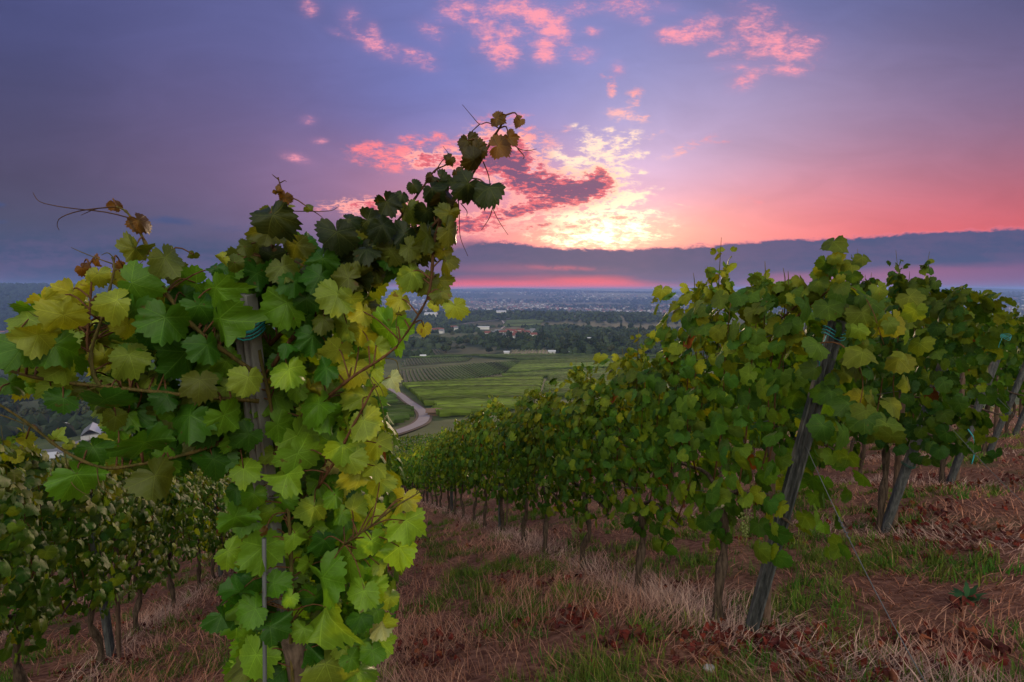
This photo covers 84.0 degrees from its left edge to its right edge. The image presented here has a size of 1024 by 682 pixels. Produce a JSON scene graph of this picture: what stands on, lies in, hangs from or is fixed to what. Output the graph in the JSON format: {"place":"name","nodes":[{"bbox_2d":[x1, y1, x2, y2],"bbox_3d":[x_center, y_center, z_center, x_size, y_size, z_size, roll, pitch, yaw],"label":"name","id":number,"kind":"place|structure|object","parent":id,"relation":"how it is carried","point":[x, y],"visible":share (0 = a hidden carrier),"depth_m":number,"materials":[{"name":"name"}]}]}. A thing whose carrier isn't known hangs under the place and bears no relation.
{"place":"outdoors","nodes":[
{"label":"outdoors","id":0,"kind":"place"},
{"bbox_2d":[389,388,429,433],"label":"track","id":1,"kind":"structure","parent":0,"point":[423,418],"depth_m":127.29,"materials":[{"name":"asphalt"}]},
{"bbox_2d":[0,288,1023,681],"bbox_3d":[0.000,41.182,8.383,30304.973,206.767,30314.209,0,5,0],"label":"ground","id":2,"kind":"structure","parent":0,"point":[692,544],"depth_m":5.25,"materials":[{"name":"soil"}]},
{"bbox_2d":[1,402,22,415],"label":"tree","id":3,"kind":"object","parent":2,"relation":"on","point":[15,406],"visible":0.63,"depth_m":367.81,"materials":[{"name":"green plant"}]},
{"bbox_2d":[0,444,35,622],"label":"grapevine","id":4,"kind":"object","parent":2,"relation":"on","point":[15,527],"visible":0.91,"depth_m":3.51,"materials":[{"name":"green plant"}]},
{"bbox_2d":[0,468,45,635],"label":"grapevine","id":5,"kind":"object","parent":2,"relation":"on","point":[2,585],"visible":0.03,"depth_m":7.23,"materials":[{"name":"green plant"}]},
{"bbox_2d":[19,406,36,415],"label":"tree","id":6,"kind":"object","parent":2,"relation":"on","point":[27,411],"visible":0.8,"depth_m":367.32,"materials":[{"name":"green plant"}]},
{"bbox_2d":[0,465,72,603],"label":"grapevine","id":7,"kind":"object","parent":2,"relation":"on","point":[48,471],"visible":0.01,"depth_m":8.60,"materials":[{"name":"green plant"}]},
{"bbox_2d":[41,448,63,456],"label":"farm hall","id":8,"kind":"structure","parent":2,"relation":"on","point":[55,450],"depth_m":223.14,"materials":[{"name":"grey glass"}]},
{"bbox_2d":[0,422,106,681],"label":"grapevine","id":9,"kind":"object","parent":2,"relation":"on","point":[36,609],"visible":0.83,"depth_m":4.00,"materials":[{"name":"green plant"}]},
{"bbox_2d":[48,451,58,460],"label":"farm hall","id":10,"kind":"structure","parent":2,"relation":"on","point":[52,455],"depth_m":207.89,"materials":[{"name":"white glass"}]},
{"bbox_2d":[3,438,151,667],"bbox_3d":[-3.810,1.987,5.128,0.755,2.243,1.516,-1,5,-15],"label":"grapevine","id":11,"kind":"object","parent":2,"relation":"on","point":[123,532],"visible":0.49,"depth_m":4.98,"materials":[{"name":"green plant"}]},
{"bbox_2d":[0,360,155,440],"bbox_3d":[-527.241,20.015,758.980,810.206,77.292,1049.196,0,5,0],"label":"valley wood","id":12,"kind":"object","parent":2,"relation":"on","point":[8,426],"visible":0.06,"depth_m":308.97,"materials":[{"name":"plant"}]},
{"bbox_2d":[56,487,100,601],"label":"grapevine","id":13,"kind":"object","parent":2,"relation":"on","point":[74,573],"visible":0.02,"depth_m":9.27,"materials":[{"name":"green plant"}]},
{"bbox_2d":[76,403,88,415],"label":"tree","id":14,"kind":"object","parent":2,"relation":"on","point":[83,410],"visible":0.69,"depth_m":348.34,"materials":[{"name":"green plant"}]},
{"bbox_2d":[0,282,167,330],"bbox_3d":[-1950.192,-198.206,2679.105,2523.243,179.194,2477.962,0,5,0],"label":"hill forest","id":15,"kind":"object","parent":2,"relation":"on","point":[16,291],"visible":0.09,"depth_m":2537.54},
{"bbox_2d":[80,422,105,439],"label":"farm hall","id":16,"kind":"structure","parent":2,"relation":"on","point":[92,429],"depth_m":272.71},
{"bbox_2d":[85,489,115,657],"bbox_3d":[-3.894,2.202,5.361,0.224,1.856,0.058,1,5,7],"label":"line post","id":17,"kind":"object","parent":2,"relation":"on","point":[108,633],"visible":0.26,"depth_m":5.38,"materials":[{"name":"grey wood"}]},
{"bbox_2d":[113,537,121,659],"bbox_3d":[-3.692,2.452,5.324,0.077,1.301,0.034,0,5,0],"label":"wooden stake","id":18,"kind":"object","parent":2,"relation":"on","point":[118,628],"visible":0.4,"depth_m":5.33,"materials":[{"name":"brown wood"}]},
{"bbox_2d":[49,452,195,474],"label":"vineyard plot","id":19,"kind":"object","parent":2,"relation":"on","point":[59,457],"depth_m":209.05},
{"bbox_2d":[79,469,185,633],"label":"grapevine","id":20,"kind":"object","parent":2,"relation":"on","point":[157,560],"visible":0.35,"depth_m":6.12,"materials":[{"name":"green plant"}]},
{"bbox_2d":[122,471,203,609],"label":"grapevine","id":21,"kind":"object","parent":2,"relation":"on","point":[194,512],"visible":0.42,"depth_m":7.23,"materials":[{"name":"green plant"}]},
{"bbox_2d":[161,466,226,589],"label":"grapevine","id":22,"kind":"object","parent":2,"relation":"on","point":[206,538],"visible":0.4,"depth_m":8.39,"materials":[{"name":"green plant"}]},
{"bbox_2d":[177,475,232,577],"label":"grapevine","id":23,"kind":"object","parent":2,"relation":"on","point":[220,545],"visible":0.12,"depth_m":9.29,"materials":[{"name":"green plant"}]},
{"bbox_2d":[212,484,222,576],"bbox_3d":[-4.977,3.184,9.614,0.110,1.852,0.065,1,5,11],"label":"line post","id":24,"kind":"object","parent":2,"relation":"on","point":[220,571],"visible":0.17,"depth_m":9.64,"materials":[{"name":"brown wood"}]},
{"bbox_2d":[203,473,235,541],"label":"grapevine","id":25,"kind":"object","parent":2,"relation":"on","point":[232,533],"visible":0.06,"depth_m":10.34,"materials":[{"name":"green plant"}]},
{"bbox_2d":[262,537,266,681],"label":"steel rod","id":26,"kind":"object","parent":2,"relation":"on","point":[264,591],"visible":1,"depth_m":1.09,"materials":[{"name":"metal"}]},
{"bbox_2d":[236,293,297,641],"bbox_3d":[-0.495,0.881,1.302,0.083,1.982,0.467,-1,5,-8],"label":"trellis post","id":27,"kind":"object","parent":2,"relation":"on","point":[248,346],"visible":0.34,"depth_m":1.05,"materials":[{"name":"wood"}]},
{"bbox_2d":[0,107,534,681],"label":"grapevine","id":28,"kind":"object","parent":2,"relation":"on","point":[188,325],"visible":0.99,"depth_m":0.98,"materials":[{"name":"green plant"}]},
{"bbox_2d":[301,352,405,632],"bbox_3d":[-1.014,1.065,3.397,0.776,2.448,1.508,-1,5,-15],"label":"grapevine","id":29,"kind":"object","parent":2,"relation":"on","point":[388,500],"visible":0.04,"depth_m":3.07,"materials":[{"name":"green plant"}]},
{"bbox_2d":[383,390,413,424],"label":"vineyard plot","id":30,"kind":"object","parent":2,"relation":"on","point":[400,412],"visible":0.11,"depth_m":126.46,"materials":[{"name":"plant"}]},
{"bbox_2d":[395,442,411,454],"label":"grapevine","id":31,"kind":"object","parent":2,"relation":"on","point":[403,447],"visible":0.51,"depth_m":52.66,"materials":[{"name":"green plant"}]},
{"bbox_2d":[398,451,408,493],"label":"grapevine","id":32,"kind":"object","parent":2,"relation":"on","point":[404,454],"visible":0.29,"depth_m":27.73,"materials":[{"name":"green plant"}]},
{"bbox_2d":[398,435,410,451],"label":"grapevine","id":33,"kind":"object","parent":2,"relation":"on","point":[404,439],"visible":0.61,"depth_m":58.87,"materials":[{"name":"green plant"}]},
{"bbox_2d":[403,452,415,488],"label":"grapevine","id":34,"kind":"object","parent":2,"relation":"on","point":[405,457],"visible":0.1,"depth_m":24.43,"materials":[{"name":"green plant"}]},
{"bbox_2d":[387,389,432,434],"bbox_3d":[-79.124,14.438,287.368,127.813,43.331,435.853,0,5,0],"label":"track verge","id":35,"kind":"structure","parent":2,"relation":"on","point":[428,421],"depth_m":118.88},
{"bbox_2d":[405,456,421,488],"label":"grapevine","id":36,"kind":"object","parent":2,"relation":"on","point":[407,476],"visible":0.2,"depth_m":23.35,"materials":[{"name":"green plant"}]},
{"bbox_2d":[407,434,421,448],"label":"grapevine","id":37,"kind":"object","parent":2,"relation":"on","point":[414,438],"visible":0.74,"depth_m":59.36,"materials":[{"name":"green plant"}]},
{"bbox_2d":[406,444,424,489],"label":"grapevine","id":38,"kind":"object","parent":2,"relation":"on","point":[415,447],"visible":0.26,"depth_m":22.41,"materials":[{"name":"green plant"}]},
{"bbox_2d":[409,446,425,493],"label":"grapevine","id":39,"kind":"object","parent":2,"relation":"on","point":[410,470],"visible":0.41,"depth_m":21.23,"materials":[{"name":"green plant"}]},
{"bbox_2d":[412,446,432,500],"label":"grapevine","id":40,"kind":"object","parent":2,"relation":"on","point":[416,468],"visible":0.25,"depth_m":20.07,"materials":[{"name":"green plant"}]},
{"bbox_2d":[417,432,431,445],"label":"grapevine","id":41,"kind":"object","parent":2,"relation":"on","point":[425,439],"visible":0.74,"depth_m":59.91,"materials":[{"name":"green plant"}]},
{"bbox_2d":[415,449,438,502],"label":"grapevine","id":42,"kind":"object","parent":2,"relation":"on","point":[420,485],"visible":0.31,"depth_m":18.88,"materials":[{"name":"green plant"}]},
{"bbox_2d":[417,440,440,504],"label":"grapevine","id":43,"kind":"object","parent":2,"relation":"on","point":[423,477],"visible":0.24,"depth_m":17.87,"materials":[{"name":"green plant"}]},
{"bbox_2d":[425,408,441,415],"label":"hut","id":44,"kind":"object","parent":2,"relation":"on","point":[431,411],"visible":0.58,"depth_m":129.03,"materials":[{"name":"brown wood"}]},
{"bbox_2d":[422,441,446,506],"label":"grapevine","id":45,"kind":"object","parent":2,"relation":"on","point":[427,472],"visible":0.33,"depth_m":16.81,"materials":[{"name":"green plant"}]},
{"bbox_2d":[402,357,472,365],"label":"vineyard plot","id":46,"kind":"object","parent":2,"relation":"on","point":[422,361],"visible":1,"depth_m":489.86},
{"bbox_2d":[433,335,443,342],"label":"tree","id":47,"kind":"object","parent":2,"relation":"on","point":[438,338],"visible":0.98,"depth_m":660.57,"materials":[{"name":"green plant"}]},
{"bbox_2d":[425,435,453,508],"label":"grapevine","id":48,"kind":"object","parent":2,"relation":"on","point":[431,461],"visible":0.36,"depth_m":15.64,"materials":[{"name":"green plant"}]},
{"bbox_2d":[442,343,450,352],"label":"tree","id":49,"kind":"object","parent":2,"relation":"on","point":[446,347],"visible":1,"depth_m":570.96,"materials":[{"name":"green plant"}]},
{"bbox_2d":[433,426,464,510],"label":"grapevine","id":50,"kind":"object","parent":2,"relation":"on","point":[436,454],"visible":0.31,"depth_m":14.55,"materials":[{"name":"green plant"}]},
{"bbox_2d":[449,446,452,510],"bbox_3d":[-1.532,3.475,14.313,0.092,1.851,0.069,1,5,11],"label":"line post","id":51,"kind":"object","parent":2,"relation":"on","point":[451,499],"visible":0.39,"depth_m":14.33,"materials":[{"name":"brown wood"}]},
{"bbox_2d":[437,431,470,514],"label":"grapevine","id":52,"kind":"object","parent":2,"relation":"on","point":[439,462],"visible":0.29,"depth_m":13.45,"materials":[{"name":"green plant"}]},
{"bbox_2d":[398,360,519,382],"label":"vineyard plot","id":53,"kind":"object","parent":2,"relation":"on","point":[474,370],"visible":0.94,"depth_m":381.43,"materials":[{"name":"plant"}]},
{"bbox_2d":[441,415,478,518],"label":"grapevine","id":54,"kind":"object","parent":2,"relation":"on","point":[453,479],"visible":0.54,"depth_m":12.36,"materials":[{"name":"green plant"}]},
{"bbox_2d":[402,374,543,416],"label":"vineyard plot","id":55,"kind":"object","parent":2,"relation":"on","point":[454,397],"visible":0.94,"depth_m":188.40,"materials":[{"name":"plant"}]},
{"bbox_2d":[453,415,496,520],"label":"grapevine","id":56,"kind":"object","parent":2,"relation":"on","point":[464,423],"visible":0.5,"depth_m":11.23,"materials":[{"name":"green plant"}]},
{"bbox_2d":[459,404,511,526],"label":"grapevine","id":57,"kind":"object","parent":2,"relation":"on","point":[479,415],"visible":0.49,"depth_m":10.08,"materials":[{"name":"green plant"}]},
{"bbox_2d":[498,427,502,529],"bbox_3d":[-0.191,2.325,9.367,0.060,1.851,0.076,1,5,11],"label":"line post","id":58,"kind":"object","parent":2,"relation":"on","point":[499,522],"visible":0.22,"depth_m":9.39,"materials":[{"name":"brown wood"}]},
{"bbox_2d":[475,394,533,531],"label":"grapevine","id":59,"kind":"object","parent":2,"relation":"on","point":[497,411],"visible":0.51,"depth_m":8.89,"materials":[{"name":"green plant"}]},
{"bbox_2d":[501,338,510,349],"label":"tree","id":60,"kind":"object","parent":2,"relation":"on","point":[505,343],"visible":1,"depth_m":614.09,"materials":[{"name":"green plant"}]},
{"bbox_2d":[506,459,509,529],"bbox_3d":[-0.072,2.568,9.329,0.074,1.301,0.034,0,5,0],"label":"wooden stake","id":61,"kind":"object","parent":2,"relation":"on","point":[507,509],"visible":0.35,"depth_m":9.34,"materials":[{"name":"brown wood"}]},
{"bbox_2d":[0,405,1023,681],"bbox_3d":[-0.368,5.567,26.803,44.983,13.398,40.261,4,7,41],"label":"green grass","id":62,"kind":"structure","parent":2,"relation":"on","point":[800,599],"depth_m":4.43,"materials":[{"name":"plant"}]},
{"bbox_2d":[503,319,543,325],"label":"vineyard plot","id":63,"kind":"object","parent":2,"relation":"on","point":[521,322],"visible":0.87,"depth_m":1297.03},
{"bbox_2d":[494,392,564,540],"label":"grapevine","id":64,"kind":"object","parent":2,"relation":"on","point":[504,432],"visible":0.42,"depth_m":7.71,"materials":[{"name":"green plant"}]},
{"bbox_2d":[510,349,553,353],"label":"vineyard plot","id":65,"kind":"object","parent":2,"relation":"on","point":[522,351],"visible":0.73,"depth_m":585.18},
{"bbox_2d":[409,353,663,359],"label":"vineyard plot","id":66,"kind":"object","parent":2,"relation":"on","point":[518,356],"visible":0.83,"depth_m":526.66,"materials":[{"name":"plant"}]},
{"bbox_2d":[51,419,1023,681],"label":"fallen leaves","id":67,"kind":"object","parent":2,"relation":"on","point":[779,643],"visible":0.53,"depth_m":3.22,"materials":[{"name":"brown plant"}]},
{"bbox_2d":[62,498,1023,681],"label":"tall dry grass","id":68,"kind":"structure","parent":2,"relation":"on","point":[446,630],"depth_m":4.40,"materials":[{"name":"plant"}]},
{"bbox_2d":[505,386,592,553],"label":"grapevine","id":69,"kind":"object","parent":2,"relation":"on","point":[521,467],"visible":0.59,"depth_m":6.67,"materials":[{"name":"green plant"}]},
{"bbox_2d":[502,368,617,396],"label":"vineyard plot","id":70,"kind":"object","parent":2,"relation":"on","point":[561,374],"visible":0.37,"depth_m":332.25,"materials":[{"name":"plant"}]},
{"bbox_2d":[387,323,739,356],"bbox_3d":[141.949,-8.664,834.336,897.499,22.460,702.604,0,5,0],"label":"woodland","id":71,"kind":"object","parent":2,"relation":"on","point":[552,342],"visible":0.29,"depth_m":699.30,"materials":[{"name":"plant"}]},
{"bbox_2d":[506,357,651,372],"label":"vineyard plot","id":72,"kind":"object","parent":2,"relation":"on","point":[531,365],"visible":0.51,"depth_m":437.14,"materials":[{"name":"plant"}]},
{"bbox_2d":[536,362,646,568],"bbox_3d":[0.728,1.285,5.581,0.792,2.205,1.433,-1,5,-15],"label":"grapevine","id":73,"kind":"object","parent":2,"relation":"on","point":[573,472],"visible":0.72,"depth_m":5.37,"materials":[{"name":"green plant"}]},
{"bbox_2d":[570,401,615,498],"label":"grapevine","id":74,"kind":"object","parent":2,"relation":"on","point":[590,448],"visible":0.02,"depth_m":11.51,"materials":[{"name":"green plant"}]},
{"bbox_2d":[578,382,634,497],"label":"grapevine","id":75,"kind":"object","parent":2,"relation":"on","point":[595,461],"visible":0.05,"depth_m":10.35,"materials":[{"name":"green plant"}]},
{"bbox_2d":[390,309,879,349],"bbox_3d":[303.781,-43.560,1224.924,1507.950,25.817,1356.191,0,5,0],"label":"wooded hill","id":76,"kind":"structure","parent":2,"relation":"on","point":[440,319],"depth_m":1396.05,"materials":[{"name":"plant"}]},
{"bbox_2d":[604,388,670,501],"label":"grapevine","id":77,"kind":"object","parent":2,"relation":"on","point":[626,446],"visible":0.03,"depth_m":9.28,"materials":[{"name":"green plant"}]},
{"bbox_2d":[577,328,732,590],"bbox_3d":[1.039,1.008,4.510,0.750,2.220,1.511,-1,5,-15],"label":"grapevine","id":78,"kind":"object","parent":2,"relation":"on","point":[630,372],"visible":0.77,"depth_m":4.30,"materials":[{"name":"green plant"}]},
{"bbox_2d":[645,605,677,633],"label":"twig","id":79,"kind":"object","parent":2,"relation":"on","point":[653,627],"visible":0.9,"depth_m":3.62,"materials":[{"name":"brown wood"}]},
{"bbox_2d":[634,352,710,506],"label":"grapevine","id":80,"kind":"object","parent":2,"relation":"on","point":[679,385],"visible":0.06,"depth_m":8.08,"materials":[{"name":"green plant"}]},
{"bbox_2d":[380,288,1023,317],"bbox_3d":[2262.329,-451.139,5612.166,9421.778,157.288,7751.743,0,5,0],"label":"distant woods","id":81,"kind":"object","parent":2,"relation":"on","point":[647,305],"visible":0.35,"depth_m":5278.11,"materials":[{"name":"plant"}]},
{"bbox_2d":[382,302,1023,314],"bbox_3d":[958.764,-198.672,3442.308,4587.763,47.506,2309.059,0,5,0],"label":"distant town","id":82,"kind":"object","parent":2,"relation":"on","point":[640,309],"visible":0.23,"depth_m":3574.85},
{"bbox_2d":[382,291,1023,307],"bbox_3d":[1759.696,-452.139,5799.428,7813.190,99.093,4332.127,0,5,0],"label":"distant suburbs","id":83,"kind":"object","parent":2,"relation":"on","point":[585,295],"visible":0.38,"depth_m":5868.29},
{"bbox_2d":[674,313,781,476],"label":"grapevine","id":84,"kind":"object","parent":2,"relation":"on","point":[704,373],"visible":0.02,"depth_m":7.10,"materials":[{"name":"green plant"}]},
{"bbox_2d":[761,446,775,625],"bbox_3d":[1.488,1.171,3.295,0.045,1.202,0.096,2,5,17],"label":"wooden stake","id":85,"kind":"object","parent":2,"relation":"on","point":[767,613],"visible":0.17,"depth_m":3.29,"materials":[{"name":"brown wood"}]},
{"bbox_2d":[630,235,936,622],"bbox_3d":[1.358,0.643,3.273,0.750,2.498,1.927,-1,5,-15],"label":"grapevine","id":86,"kind":"object","parent":2,"relation":"on","point":[857,310],"visible":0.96,"depth_m":2.94,"materials":[{"name":"green plant"}]},
{"bbox_2d":[744,320,846,632],"bbox_3d":[1.456,0.848,3.004,0.135,1.972,0.592,-1,5,-14],"label":"trellis post","id":87,"kind":"object","parent":2,"relation":"on","point":[794,475],"visible":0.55,"depth_m":2.92,"materials":[{"name":"grey wood"}]},
{"bbox_2d":[805,444,925,681],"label":"guy wire","id":88,"kind":"object","parent":87,"relation":"attached to","point":[842,526],"visible":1,"depth_m":2.48,"materials":[{"name":"metal"}]},
{"bbox_2d":[730,307,872,520],"bbox_3d":[2.978,0.771,6.026,0.755,2.665,1.498,-1,5,-15],"label":"grapevine","id":89,"kind":"object","parent":2,"relation":"on","point":[790,427],"visible":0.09,"depth_m":5.86,"materials":[{"name":"green plant"}]},
{"bbox_2d":[843,335,921,473],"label":"grapevine","id":90,"kind":"object","parent":2,"relation":"on","point":[862,455],"visible":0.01,"depth_m":7.38,"materials":[{"name":"green plant"}]},
{"bbox_2d":[890,390,904,529],"bbox_3d":[3.388,1.062,4.994,0.052,1.402,0.113,4,6,36],"label":"wooden stake","id":91,"kind":"object","parent":2,"relation":"on","point":[897,463],"visible":0.23,"depth_m":4.98,"materials":[{"name":"brown wood"}]},
{"bbox_2d":[792,249,1005,532],"bbox_3d":[3.264,0.510,4.935,0.776,2.645,1.552,-1,5,-15],"label":"grapevine","id":92,"kind":"object","parent":2,"relation":"on","point":[939,442],"visible":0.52,"depth_m":4.44,"materials":[{"name":"green plant"}]},
{"bbox_2d":[881,363,947,532],"bbox_3d":[3.330,0.965,4.755,0.109,1.713,0.521,-1,5,-16],"label":"trellis post","id":93,"kind":"object","parent":2,"relation":"on","point":[907,467],"visible":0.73,"depth_m":4.83,"materials":[{"name":"grey wood"}]},
{"bbox_2d":[949,425,1023,502],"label":"guy wire","id":94,"kind":"object","parent":93,"relation":"attached to","point":[985,465],"visible":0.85,"depth_m":4.21,"materials":[{"name":"metal"}]},
{"bbox_2d":[875,326,970,416],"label":"grapevine","id":95,"kind":"object","parent":2,"relation":"on","point":[919,394],"visible":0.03,"depth_m":9.19,"materials":[{"name":"green plant"}]},
{"bbox_2d":[871,284,1016,482],"bbox_3d":[5.067,0.567,6.905,0.765,2.506,1.624,-1,5,-15],"label":"grapevine","id":96,"kind":"object","parent":2,"relation":"on","point":[1006,379],"visible":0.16,"depth_m":6.41,"materials":[{"name":"green plant"}]},
{"bbox_2d":[955,373,965,480],"bbox_3d":[5.271,1.072,6.701,0.049,1.402,0.102,2,6,25],"label":"wooden stake","id":97,"kind":"object","parent":2,"relation":"on","point":[962,379],"visible":0.17,"depth_m":6.66,"materials":[{"name":"brown wood"}]},
{"bbox_2d":[948,581,998,607],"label":"dandelion plant","id":98,"kind":"object","parent":2,"relation":"on","point":[968,591],"visible":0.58,"depth_m":3.18,"materials":[{"name":"green plant"}]},
{"bbox_2d":[925,290,1023,453],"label":"grapevine","id":99,"kind":"object","parent":2,"relation":"on","point":[1011,362],"visible":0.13,"depth_m":8.21,"materials":[{"name":"green plant"}]},
{"bbox_2d":[945,334,1011,483],"bbox_3d":[5.230,0.861,6.420,0.134,1.931,0.583,-1,5,-11],"label":"trellis post","id":100,"kind":"object","parent":2,"relation":"on","point":[959,457],"visible":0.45,"depth_m":6.45,"materials":[{"name":"grey wood"}]},
{"bbox_2d":[964,320,1023,435],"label":"grapevine","id":101,"kind":"object","parent":2,"relation":"on","point":[1018,356],"visible":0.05,"depth_m":10.17,"materials":[{"name":"green plant"}]},
{"bbox_2d":[993,368,1001,451],"bbox_3d":[7.162,1.051,8.406,0.049,1.402,0.103,2,6,25],"label":"wooden stake","id":102,"kind":"object","parent":2,"relation":"on","point":[996,416],"visible":0.27,"depth_m":8.40,"materials":[{"name":"brown wood"}]},
{"bbox_2d":[984,305,1023,385],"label":"grapevine","id":103,"kind":"object","parent":2,"relation":"on","point":[1015,313],"visible":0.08,"depth_m":12.04,"materials":[{"name":"green plant"}]},
{"bbox_2d":[986,362,1023,452],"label":"trellis post","id":104,"kind":"object","parent":2,"relation":"on","point":[1010,403],"visible":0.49,"depth_m":8.12,"materials":[{"name":"grey wood"}]},
{"bbox_2d":[1011,407,1023,435],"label":"trellis post","id":105,"kind":"object","parent":2,"relation":"on","point":[1019,423],"visible":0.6,"depth_m":10.03,"materials":[{"name":"grey wood"}]},
{"bbox_2d":[1018,380,1023,434],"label":"wooden stake","id":106,"kind":"object","parent":2,"relation":"on","point":[1020,407],"visible":0.27,"depth_m":10.11,"materials":[{"name":"brown wood"}]},
{"bbox_2d":[0,0,1023,288],"label":"sky","id":107,"kind":"structure","parent":0,"point":[659,131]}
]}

